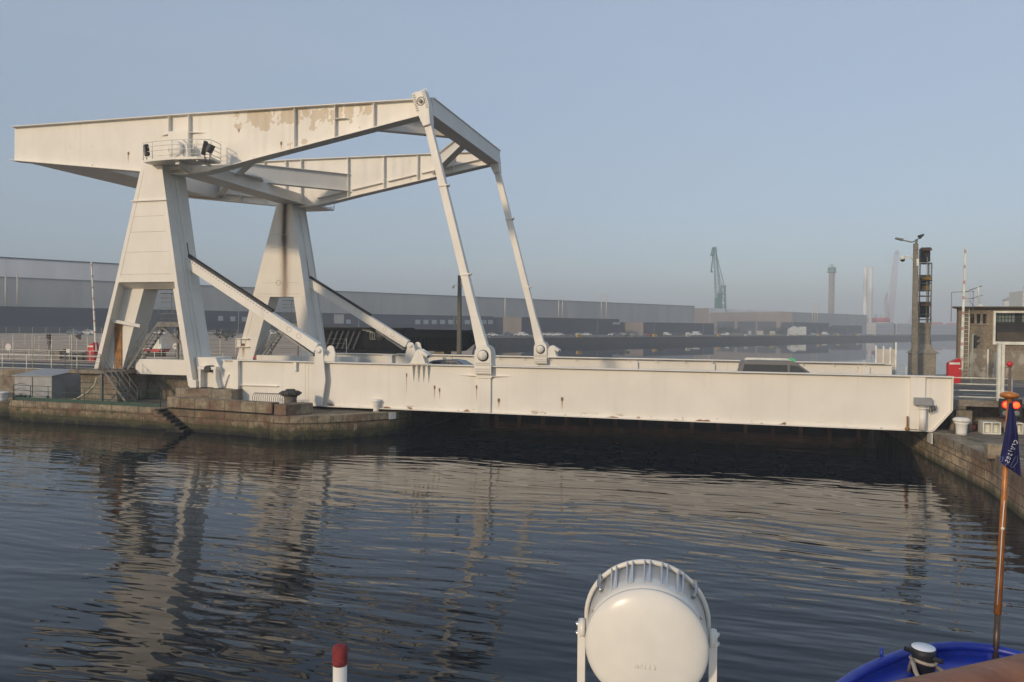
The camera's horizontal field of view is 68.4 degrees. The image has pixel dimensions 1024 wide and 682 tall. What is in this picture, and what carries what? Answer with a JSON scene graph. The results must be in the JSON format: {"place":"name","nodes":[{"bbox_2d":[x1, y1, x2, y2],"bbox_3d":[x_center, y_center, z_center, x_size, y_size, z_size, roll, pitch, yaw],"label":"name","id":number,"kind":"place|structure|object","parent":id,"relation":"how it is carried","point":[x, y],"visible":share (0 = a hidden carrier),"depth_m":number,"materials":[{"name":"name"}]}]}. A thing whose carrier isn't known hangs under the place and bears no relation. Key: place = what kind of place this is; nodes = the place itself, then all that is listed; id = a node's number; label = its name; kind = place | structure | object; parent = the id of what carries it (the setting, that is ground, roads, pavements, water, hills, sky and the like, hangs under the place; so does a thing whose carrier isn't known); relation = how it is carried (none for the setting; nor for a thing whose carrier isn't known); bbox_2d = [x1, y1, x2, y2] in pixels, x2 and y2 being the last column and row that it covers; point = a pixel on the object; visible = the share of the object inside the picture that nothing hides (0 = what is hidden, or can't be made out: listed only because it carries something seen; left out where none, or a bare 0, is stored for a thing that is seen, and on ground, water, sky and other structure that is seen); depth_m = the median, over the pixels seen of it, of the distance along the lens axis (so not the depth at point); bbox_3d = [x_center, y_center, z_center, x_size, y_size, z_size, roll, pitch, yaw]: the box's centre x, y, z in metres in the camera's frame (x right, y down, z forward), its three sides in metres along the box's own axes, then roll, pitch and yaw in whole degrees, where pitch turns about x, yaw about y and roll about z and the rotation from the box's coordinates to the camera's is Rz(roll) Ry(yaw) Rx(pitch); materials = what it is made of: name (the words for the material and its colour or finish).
{"place":"outdoors","nodes":[
{"label":"outdoors","id":0,"kind":"place"},
{"bbox_2d":[0,360,94,368],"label":"road","id":1,"kind":"structure","parent":0,"point":[40,365],"depth_m":64.05,"materials":[{"name":"asphalt"}]},
{"bbox_2d":[0,352,236,359],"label":"yard ground","id":2,"kind":"structure","parent":0,"point":[39,357],"depth_m":81.38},
{"bbox_2d":[5,343,10,357],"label":"road sign","id":3,"kind":"object","parent":2,"relation":"on","point":[8,346],"visible":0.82,"depth_m":77.61,"materials":[{"name":"metal"}]},
{"bbox_2d":[46,335,50,350],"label":"signal post","id":4,"kind":"object","parent":2,"relation":"on","point":[48,337],"visible":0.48,"depth_m":76.11,"materials":[{"name":"metal"}]},
{"bbox_2d":[34,336,220,358],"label":"fence","id":5,"kind":"object","parent":2,"relation":"on","point":[69,344],"visible":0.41,"depth_m":70.68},
{"bbox_2d":[143,337,171,355],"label":"work boat","id":6,"kind":"object","parent":2,"relation":"on","point":[156,347],"visible":0.81,"depth_m":83.84,"materials":[{"name":"red paint"}]},
{"bbox_2d":[0,393,466,439],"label":"quay","id":7,"kind":"structure","parent":0,"point":[250,424],"depth_m":46.82,"materials":[{"name":"stone"}]},
{"bbox_2d":[0,391,9,400],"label":"mooring bollard","id":8,"kind":"object","parent":7,"relation":"on","point":[3,395],"visible":1,"depth_m":51.40,"materials":[{"name":"metal"}]},
{"bbox_2d":[11,368,80,397],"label":"metal shed","id":9,"kind":"structure","parent":7,"relation":"on","point":[59,380],"depth_m":53.72,"materials":[{"name":"grey metal"}]},
{"bbox_2d":[13,383,160,406],"bbox_3d":[-29.054,3.628,50.265,14.016,1.066,1.542,1,1,25],"label":"green railing","id":10,"kind":"object","parent":7,"relation":"on","point":[19,397],"visible":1,"depth_m":49.84,"materials":[{"name":"metal"}]},
{"bbox_2d":[9,400,173,412],"bbox_3d":[-28.046,4.309,49.996,13.454,0.330,0.775,1,1,18],"label":"quay coping","id":11,"kind":"object","parent":7,"relation":"on","point":[84,406],"visible":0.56,"depth_m":49.63,"materials":[{"name":"stone"}]},
{"bbox_2d":[75,377,97,399],"bbox_3d":[-28.987,3.272,50.414,2.821,1.752,0.259,1,1,14],"label":"hose","id":12,"kind":"object","parent":11,"relation":"on","point":[89,390],"visible":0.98,"depth_m":50.17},
{"bbox_2d":[68,368,147,401],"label":"concrete plinth","id":13,"kind":"structure","parent":7,"relation":"on","point":[90,375],"depth_m":51.99,"materials":[{"name":"concrete"}]},
{"bbox_2d":[65,353,100,369],"bbox_3d":[-29.449,1.424,51.632,3.043,1.117,0.050,1,1,16],"label":"guard railing","id":14,"kind":"object","parent":13,"relation":"on","point":[81,362],"visible":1,"depth_m":51.69,"materials":[{"name":"metal"}]},
{"bbox_2d":[96,293,181,402],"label":"steel staircase","id":15,"kind":"structure","parent":7,"relation":"on","point":[163,325],"depth_m":51.67,"materials":[{"name":"metal"}]},
{"bbox_2d":[154,408,190,432],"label":"quay steps","id":16,"kind":"structure","parent":7,"relation":"attached to","point":[166,420],"depth_m":46.80,"materials":[{"name":"stone"}]},
{"bbox_2d":[176,387,242,399],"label":"concrete plinth","id":17,"kind":"structure","parent":7,"relation":"on","point":[219,393],"depth_m":49.15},
{"bbox_2d":[9,88,953,431],"bbox_3d":[-4.962,-5.709,53.926,61.370,19.650,19.252,1,1,16],"label":"drawbridge","id":18,"kind":"object","parent":17,"relation":"on","point":[171,174],"visible":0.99,"depth_m":50.15,"materials":[{"name":"paint"}]},
{"bbox_2d":[143,144,149,162],"bbox_3d":[-24.090,-12.350,49.626,0.366,1.181,0.450,0,1,-37],"label":"floodlight","id":19,"kind":"object","parent":18,"relation":"on","point":[146,149],"visible":0.99,"depth_m":49.46,"materials":[{"name":"black paint"}]},
{"bbox_2d":[201,141,207,161],"bbox_3d":[-19.776,-12.196,48.474,0.434,1.312,0.500,0,1,-18],"label":"floodlight","id":20,"kind":"object","parent":18,"relation":"attached to","point":[204,146],"visible":0.92,"depth_m":48.24,"materials":[{"name":"black paint"}]},
{"bbox_2d":[205,143,214,159],"bbox_3d":[-19.444,-12.171,48.478,0.479,1.014,0.500,1,1,9],"label":"floodlight","id":21,"kind":"object","parent":18,"relation":"attached to","point":[210,148],"visible":1,"depth_m":48.34,"materials":[{"name":"black paint"}]},
{"bbox_2d":[429,359,473,364],"bbox_3d":[-3.421,1.916,47.577,4.462,1.512,1.840,1,1,16],"label":"car","id":22,"kind":"object","parent":18,"relation":"on","point":[455,361],"visible":0.12,"depth_m":46.99,"materials":[{"name":"grey paint"}]},
{"bbox_2d":[736,358,809,372],"bbox_3d":[15.179,1.939,42.491,4.869,1.970,1.890,1,1,16],"label":"taxi van","id":23,"kind":"object","parent":18,"relation":"on","point":[769,364],"visible":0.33,"depth_m":41.88,"materials":[{"name":"grey paint"}]},
{"bbox_2d":[167,396,278,413],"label":"stone parapet","id":24,"kind":"structure","parent":7,"relation":"on","point":[224,404],"depth_m":45.91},
{"bbox_2d":[252,392,282,401],"bbox_3d":[-15.255,3.800,47.249,2.373,1.069,0.094,1,1,16],"label":"hoop barrier","id":25,"kind":"object","parent":7,"relation":"on","point":[267,396],"visible":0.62,"depth_m":47.24,"materials":[{"name":"metal"}]},
{"bbox_2d":[279,389,301,402],"bbox_3d":[-13.572,3.654,46.119,1.320,1.430,1.320,1,1,16],"label":"capstan","id":26,"kind":"object","parent":7,"relation":"on","point":[289,395],"visible":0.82,"depth_m":45.77,"materials":[{"name":"metal"}]},
{"bbox_2d":[274,402,312,415],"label":"stone block","id":27,"kind":"structure","parent":7,"relation":"on","point":[296,408],"depth_m":44.57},
{"bbox_2d":[270,410,411,422],"bbox_3d":[-10.110,4.572,45.661,8.634,0.390,1.934,0,1,-26],"label":"quay coping","id":28,"kind":"object","parent":7,"relation":"on","point":[344,417],"visible":0.93,"depth_m":44.58,"materials":[{"name":"stone"}]},
{"bbox_2d":[389,412,395,418],"bbox_3d":[-7.376,4.611,46.465,0.513,0.410,0.036,0,1,-44],"label":"number plate","id":29,"kind":"object","parent":28,"relation":"attached to","point":[392,415],"visible":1,"depth_m":46.45,"materials":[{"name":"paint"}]},
{"bbox_2d":[372,399,380,411],"bbox_3d":[-8.435,3.992,46.769,0.551,0.780,0.551,1,1,16],"label":"mooring bollard","id":30,"kind":"object","parent":7,"relation":"on","point":[376,402],"visible":1,"depth_m":46.60,"materials":[{"name":"metal"}]},
{"bbox_2d":[0,333,475,398],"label":"land","id":31,"kind":"structure","parent":0,"point":[166,385],"depth_m":109.93,"materials":[{"name":"concrete"}]},
{"bbox_2d":[13,334,71,368],"bbox_3d":[-36.276,0.832,58.135,5.769,2.750,0.080,1,1,16],"label":"fence","id":32,"kind":"object","parent":31,"relation":"on","point":[52,346],"visible":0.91,"depth_m":57.88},
{"bbox_2d":[0,354,96,369],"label":"guard railing","id":33,"kind":"object","parent":31,"relation":"on","point":[26,363],"visible":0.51,"depth_m":57.37,"materials":[{"name":"metal"}]},
{"bbox_2d":[45,351,62,359],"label":"concrete block","id":34,"kind":"structure","parent":31,"relation":"on","point":[57,354],"depth_m":72.80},
{"bbox_2d":[0,257,118,280],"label":"warehouse","id":35,"kind":"structure","parent":31,"relation":"on","point":[42,268],"depth_m":332.89,"materials":[{"name":"metal"}]},
{"bbox_2d":[62,349,66,360],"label":"concrete block","id":36,"kind":"structure","parent":31,"relation":"on","point":[64,357],"depth_m":72.48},
{"bbox_2d":[66,349,76,360],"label":"concrete block","id":37,"kind":"structure","parent":31,"relation":"on","point":[67,358],"depth_m":72.35,"materials":[{"name":"white paint"}]},
{"bbox_2d":[66,330,82,334],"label":"parked car","id":38,"kind":"object","parent":31,"relation":"on","point":[76,332],"visible":0.88,"depth_m":227.03,"materials":[{"name":"grey paint"}]},
{"bbox_2d":[77,352,84,359],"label":"concrete block","id":39,"kind":"structure","parent":31,"relation":"on","point":[82,353],"depth_m":71.98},
{"bbox_2d":[81,330,93,334],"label":"parked car","id":40,"kind":"object","parent":31,"relation":"on","point":[90,332],"visible":0.9,"depth_m":229.32,"materials":[{"name":"white paint"}]},
{"bbox_2d":[87,262,98,361],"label":"road barrier","id":41,"kind":"object","parent":31,"relation":"on","point":[92,349],"visible":0.98,"depth_m":70.87,"materials":[{"name":"metal"}]},
{"bbox_2d":[4,349,222,361],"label":"guard railing","id":42,"kind":"object","parent":31,"relation":"on","point":[69,355],"visible":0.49,"depth_m":70.26,"materials":[{"name":"metal"}]},
{"bbox_2d":[5,327,269,340],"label":"fence","id":43,"kind":"object","parent":31,"relation":"on","point":[100,331],"visible":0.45,"depth_m":186.57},
{"bbox_2d":[214,329,235,339],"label":"shrub","id":44,"kind":"object","parent":31,"relation":"on","point":[222,334],"visible":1,"depth_m":174.64,"materials":[{"name":"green plant"}]},
{"bbox_2d":[238,307,243,334],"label":"street lamp","id":45,"kind":"object","parent":31,"relation":"on","point":[238,320],"visible":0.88,"depth_m":275.57,"materials":[{"name":"metal"}]},
{"bbox_2d":[323,327,474,353],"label":"barge","id":46,"kind":"object","parent":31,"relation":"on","point":[365,340],"visible":0.69,"depth_m":87.39,"materials":[{"name":"black metal"}]},
{"bbox_2d":[452,275,461,354],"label":"wooden mast","id":47,"kind":"object","parent":31,"relation":"on","point":[459,323],"visible":0.78,"depth_m":69.82,"materials":[{"name":"brown wood"}]},
{"bbox_2d":[0,338,1023,681],"bbox_3d":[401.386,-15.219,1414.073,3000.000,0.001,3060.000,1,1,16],"label":"water","id":48,"kind":"structure","parent":0,"point":[476,548],"depth_m":23.25,"materials":[{"name":"blue liquid"}]},
{"bbox_2d":[836,641,1023,681],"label":"passenger ship","id":49,"kind":"object","parent":48,"relation":"on","point":[956,661],"visible":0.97,"depth_m":8.56,"materials":[{"name":"blue paint"}]},
{"bbox_2d":[332,643,347,681],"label":"marker pole","id":50,"kind":"object","parent":49,"relation":"on","point":[339,656],"visible":1,"depth_m":2.68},
{"bbox_2d":[575,559,719,681],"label":"searchlight","id":51,"kind":"object","parent":49,"relation":"on","point":[643,620],"visible":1,"depth_m":3.01,"materials":[{"name":"paint"}]},
{"bbox_2d":[906,655,942,675],"bbox_3d":[4.808,3.733,8.437,0.643,0.207,0.730,1,1,6],"label":"mooring rope","id":52,"kind":"object","parent":49,"relation":"attached to","point":[911,665],"visible":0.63,"depth_m":8.56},
{"bbox_2d":[992,391,1019,658],"bbox_3d":[5.953,2.329,9.098,0.257,3.446,0.243,1,1,16],"label":"flagstaff","id":53,"kind":"object","parent":49,"relation":"attached to","point":[1009,396],"visible":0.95,"depth_m":9.05,"materials":[{"name":"brown wood"}]},
{"bbox_2d":[999,403,1020,476],"bbox_3d":[5.956,1.178,8.995,0.207,0.880,0.125,0,1,0],"label":"pennant","id":54,"kind":"object","parent":53,"relation":"hanging from","point":[1010,457],"visible":1,"depth_m":8.99,"materials":[{"name":"blue fabric"}]},
{"bbox_2d":[0,0,1023,324],"label":"sky","id":55,"kind":"structure","parent":0,"point":[793,140],"materials":[{"name":"blue"}]},
{"bbox_2d":[487,333,955,345],"bbox_3d":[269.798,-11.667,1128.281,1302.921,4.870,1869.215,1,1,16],"label":"quay","id":56,"kind":"structure","parent":0,"point":[599,339],"depth_m":374.39,"materials":[{"name":"concrete"}]},
{"bbox_2d":[0,274,619,333],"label":"dark annex","id":57,"kind":"object","parent":56,"relation":"on","point":[27,319],"visible":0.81,"depth_m":305.20,"materials":[{"name":"metal"}]},
{"bbox_2d":[0,276,693,322],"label":"warehouse","id":58,"kind":"structure","parent":56,"relation":"on","point":[48,292],"depth_m":383.79,"materials":[{"name":"metal"}]},
{"bbox_2d":[493,294,619,334],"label":"dark annex","id":59,"kind":"object","parent":56,"relation":"on","point":[562,325],"visible":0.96,"depth_m":421.78,"materials":[{"name":"metal"}]},
{"bbox_2d":[487,335,809,336],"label":"kerb","id":60,"kind":"structure","parent":56,"relation":"on","point":[662,335],"depth_m":398.79,"materials":[{"name":"concrete"}]},
{"bbox_2d":[619,322,713,334],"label":"dark annex","id":61,"kind":"object","parent":56,"relation":"on","point":[641,328],"visible":0.68,"depth_m":482.36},
{"bbox_2d":[692,331,701,334],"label":"parked van","id":62,"kind":"object","parent":56,"relation":"on","point":[696,332],"visible":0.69,"depth_m":450.37,"materials":[{"name":"white paint"}]},
{"bbox_2d":[710,247,725,308],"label":"harbour crane","id":63,"kind":"object","parent":56,"relation":"on","point":[718,300],"visible":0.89,"depth_m":717.47,"materials":[{"name":"green paint"}]},
{"bbox_2d":[714,325,732,333],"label":"broadleaf tree","id":64,"kind":"object","parent":56,"relation":"on","point":[724,330],"visible":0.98,"depth_m":559.60,"materials":[{"name":"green plant"}]},
{"bbox_2d":[694,308,786,322],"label":"warehouse","id":65,"kind":"structure","parent":56,"relation":"on","point":[701,315],"depth_m":707.95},
{"bbox_2d":[763,327,782,333],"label":"shrub","id":66,"kind":"object","parent":56,"relation":"on","point":[773,330],"visible":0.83,"depth_m":599.30,"materials":[{"name":"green plant"}]},
{"bbox_2d":[774,326,788,334],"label":"shrub","id":67,"kind":"object","parent":56,"relation":"on","point":[778,332],"visible":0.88,"depth_m":599.20,"materials":[{"name":"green plant"}]},
{"bbox_2d":[776,327,787,334],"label":"shrub","id":68,"kind":"object","parent":56,"relation":"on","point":[782,331],"visible":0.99,"depth_m":599.83,"materials":[{"name":"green plant"}]},
{"bbox_2d":[710,303,866,334],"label":"warehouse","id":69,"kind":"structure","parent":56,"relation":"on","point":[819,323],"depth_m":669.50,"materials":[{"name":"metal"}]},
{"bbox_2d":[717,321,775,333],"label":"hall door","id":70,"kind":"structure","parent":69,"relation":"in","point":[747,326],"depth_m":670.17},
{"bbox_2d":[787,326,800,334],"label":"tent","id":71,"kind":"object","parent":56,"relation":"on","point":[792,330],"visible":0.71,"depth_m":557.32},
{"bbox_2d":[798,327,805,334],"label":"container","id":72,"kind":"object","parent":56,"relation":"on","point":[803,330],"visible":0.79,"depth_m":588.24,"materials":[{"name":"metal"}]},
{"bbox_2d":[867,314,889,322],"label":"tower base","id":73,"kind":"object","parent":56,"relation":"on","point":[881,320],"visible":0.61,"depth_m":859.58,"materials":[{"name":"white paint"}]},
{"bbox_2d":[884,250,898,322],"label":"crawler crane","id":74,"kind":"object","parent":56,"relation":"on","point":[886,303],"visible":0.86,"depth_m":998.56,"materials":[{"name":"red paint"}]},
{"bbox_2d":[867,323,955,333],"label":"storage blocks","id":75,"kind":"structure","parent":56,"relation":"on","point":[885,328],"depth_m":839.30,"materials":[{"name":"concrete"}]},
{"bbox_2d":[827,264,836,313],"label":"harbour tower","id":76,"kind":"structure","parent":0,"point":[831,288],"depth_m":896.62,"materials":[{"name":"concrete"}]},
{"bbox_2d":[863,267,867,314],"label":"turbine tower","id":77,"kind":"structure","parent":0,"point":[865,292],"depth_m":847.63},
{"bbox_2d":[868,267,872,322],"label":"turbine tower","id":78,"kind":"structure","parent":0,"point":[870,305],"depth_m":847.67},
{"bbox_2d":[883,375,1023,449],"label":"land","id":79,"kind":"structure","parent":0,"point":[984,408],"depth_m":41.27,"materials":[{"name":"concrete"}]},
{"bbox_2d":[875,342,896,374],"bbox_3d":[26.691,2.754,53.803,1.410,5.350,0.140,1,1,16],"label":"fence","id":80,"kind":"object","parent":79,"relation":"on","point":[886,356],"visible":0.36,"depth_m":53.73,"materials":[{"name":"metal"}]},
{"bbox_2d":[892,365,906,374],"bbox_3d":[25.852,2.243,53.306,3.761,1.174,0.070,1,1,16],"label":"guard railing","id":81,"kind":"object","parent":79,"relation":"on","point":[902,371],"visible":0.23,"depth_m":52.83,"materials":[{"name":"metal"}]},
{"bbox_2d":[895,234,923,374],"bbox_3d":[28.514,-0.866,54.269,1.860,13.605,0.397,1,1,16],"label":"street lamp","id":82,"kind":"object","parent":79,"relation":"on","point":[914,353],"visible":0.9,"depth_m":54.00,"materials":[{"name":"metal"}]},
{"bbox_2d":[900,255,912,261],"bbox_3d":[28.480,-5.904,54.201,0.989,0.524,0.340,1,1,16],"label":"security camera","id":83,"kind":"object","parent":82,"relation":"attached to","point":[902,258],"visible":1,"depth_m":54.17,"materials":[{"name":"white paint"}]},
{"bbox_2d":[906,247,939,375],"bbox_3d":[30.697,-0.263,56.258,1.900,13.364,1.900,1,1,16],"label":"signal mast","id":84,"kind":"object","parent":79,"relation":"on","point":[927,352],"visible":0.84,"depth_m":55.78,"materials":[{"name":"metal"}]},
{"bbox_2d":[946,247,965,382],"bbox_3d":[30.046,-1.716,50.905,0.970,9.251,0.610,1,1,16],"label":"road barrier","id":85,"kind":"object","parent":79,"relation":"on","point":[954,367],"visible":0.97,"depth_m":50.69,"materials":[{"name":"metal"}]},
{"bbox_2d":[970,334,979,383],"bbox_3d":[31.043,1.216,50.465,0.509,3.422,0.320,1,1,16],"label":"traffic light","id":86,"kind":"object","parent":79,"relation":"on","point":[975,338],"visible":0.91,"depth_m":50.46,"materials":[{"name":"black paint"}]},
{"bbox_2d":[953,377,1012,397],"bbox_3d":[24.237,2.485,39.016,2.961,1.174,0.070,1,1,15],"label":"guard railing","id":87,"kind":"object","parent":79,"relation":"on","point":[981,384],"visible":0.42,"depth_m":38.99,"materials":[{"name":"metal"}]},
{"bbox_2d":[996,343,1005,400],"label":"steel column","id":88,"kind":"structure","parent":79,"relation":"on","point":[1000,371],"depth_m":38.70,"materials":[{"name":"metal"}]},
{"bbox_2d":[914,424,1023,519],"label":"quay","id":89,"kind":"structure","parent":0,"point":[986,477],"depth_m":34.57,"materials":[{"name":"stone"}]},
{"bbox_2d":[947,406,971,431],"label":"concrete pillar","id":90,"kind":"structure","parent":89,"relation":"on","point":[959,411],"depth_m":39.05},
{"bbox_2d":[952,417,970,434],"bbox_3d":[22.477,4.252,37.654,0.790,0.860,0.790,1,1,16],"label":"mooring bollard","id":91,"kind":"object","parent":89,"relation":"on","point":[961,425],"visible":1,"depth_m":37.43,"materials":[{"name":"metal"}]},
{"bbox_2d":[926,429,1023,491],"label":"quay coping","id":92,"kind":"object","parent":89,"relation":"on","point":[972,449],"visible":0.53,"depth_m":33.06,"materials":[{"name":"stone"}]},
{"bbox_2d":[927,432,932,443],"bbox_3d":[21.346,4.933,38.461,0.045,0.550,0.900,1,1,16],"label":"number plate","id":93,"kind":"object","parent":92,"relation":"attached to","point":[930,437],"visible":0.86,"depth_m":38.27,"materials":[{"name":"paint"}]},
{"bbox_2d":[978,420,1000,434],"bbox_3d":[24.280,4.384,38.295,0.800,0.605,0.800,1,1,16],"label":"ribbed pedestal","id":94,"kind":"object","parent":89,"relation":"on","point":[988,427],"visible":1,"depth_m":38.17,"materials":[{"name":"white paint"}]},
{"bbox_2d":[984,443,1002,458],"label":"stone block","id":95,"kind":"structure","parent":89,"relation":"on","point":[991,450],"depth_m":30.47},
{"bbox_2d":[997,398,1021,434],"bbox_3d":[25.012,4.635,37.687,1.417,3.461,0.376,1,1,16],"label":"lock signal","id":96,"kind":"object","parent":89,"relation":"on","point":[1017,404],"visible":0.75,"depth_m":37.56,"materials":[{"name":"black paint"}]},
{"bbox_2d":[1006,361,1012,390],"bbox_3d":[25.213,2.858,38.214,0.308,3.676,0.285,1,1,16],"label":"red ball signal","id":97,"kind":"object","parent":89,"relation":"on","point":[1009,364],"visible":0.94,"depth_m":38.15,"materials":[{"name":"paint"}]},
{"bbox_2d":[1003,421,1023,434],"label":"ribbed pedestal","id":98,"kind":"object","parent":89,"relation":"on","point":[1020,427],"visible":0.42,"depth_m":38.16,"materials":[{"name":"white paint"}]},
{"bbox_2d":[952,306,1023,379],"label":"control building","id":99,"kind":"structure","parent":0,"point":[991,327],"depth_m":55.85,"materials":[{"name":"brown brick"}]},
{"bbox_2d":[951,291,973,376],"bbox_3d":[33.437,-0.543,55.882,1.397,6.384,0.799,1,1,16],"label":"cage ladder","id":100,"kind":"object","parent":99,"relation":"attached to","point":[969,306],"visible":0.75,"depth_m":56.02,"materials":[{"name":"metal"}]},
{"bbox_2d":[969,286,982,305],"bbox_3d":[35.390,-3.398,57.336,1.067,1.655,0.100,1,1,16],"label":"roof antenna","id":101,"kind":"object","parent":99,"relation":"on","point":[978,296],"visible":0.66,"depth_m":57.26,"materials":[{"name":"white paint"}]},
{"bbox_2d":[992,350,996,379],"bbox_3d":[35.909,1.791,55.655,0.681,2.169,0.076,1,1,16],"label":"door","id":102,"kind":"structure","parent":99,"relation":"in","point":[994,362],"depth_m":55.71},
{"bbox_2d":[992,311,1023,344],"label":"window","id":103,"kind":"structure","parent":99,"relation":"in","point":[1007,325],"depth_m":55.74,"materials":[{"name":"white paint"}]},
{"bbox_2d":[953,385,1023,396],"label":"road","id":104,"kind":"structure","parent":0,"point":[1019,391],"depth_m":45.55,"materials":[{"name":"asphalt"}]},
{"bbox_2d":[1002,297,1008,305],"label":"storage tank","id":105,"kind":"object","parent":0,"point":[1005,301],"visible":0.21,"depth_m":299.06,"materials":[{"name":"metal"}]},
{"bbox_2d":[1009,286,1023,305],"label":"white silo","id":106,"kind":"object","parent":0,"point":[1016,298],"visible":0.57,"depth_m":286.03,"materials":[{"name":"paint"}]},
{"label":"concrete plinth","id":107,"kind":"object","parent":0,"visible":0},
{"bbox_2d":[256,300,298,355],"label":"steel staircase","id":108,"kind":"structure","parent":107,"relation":"on","point":[273,339],"depth_m":65.15,"materials":[{"name":"metal"}]},
{"bbox_2d":[235,337,346,358],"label":"fence","id":109,"kind":"object","parent":107,"relation":"on","point":[281,342],"visible":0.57,"depth_m":67.40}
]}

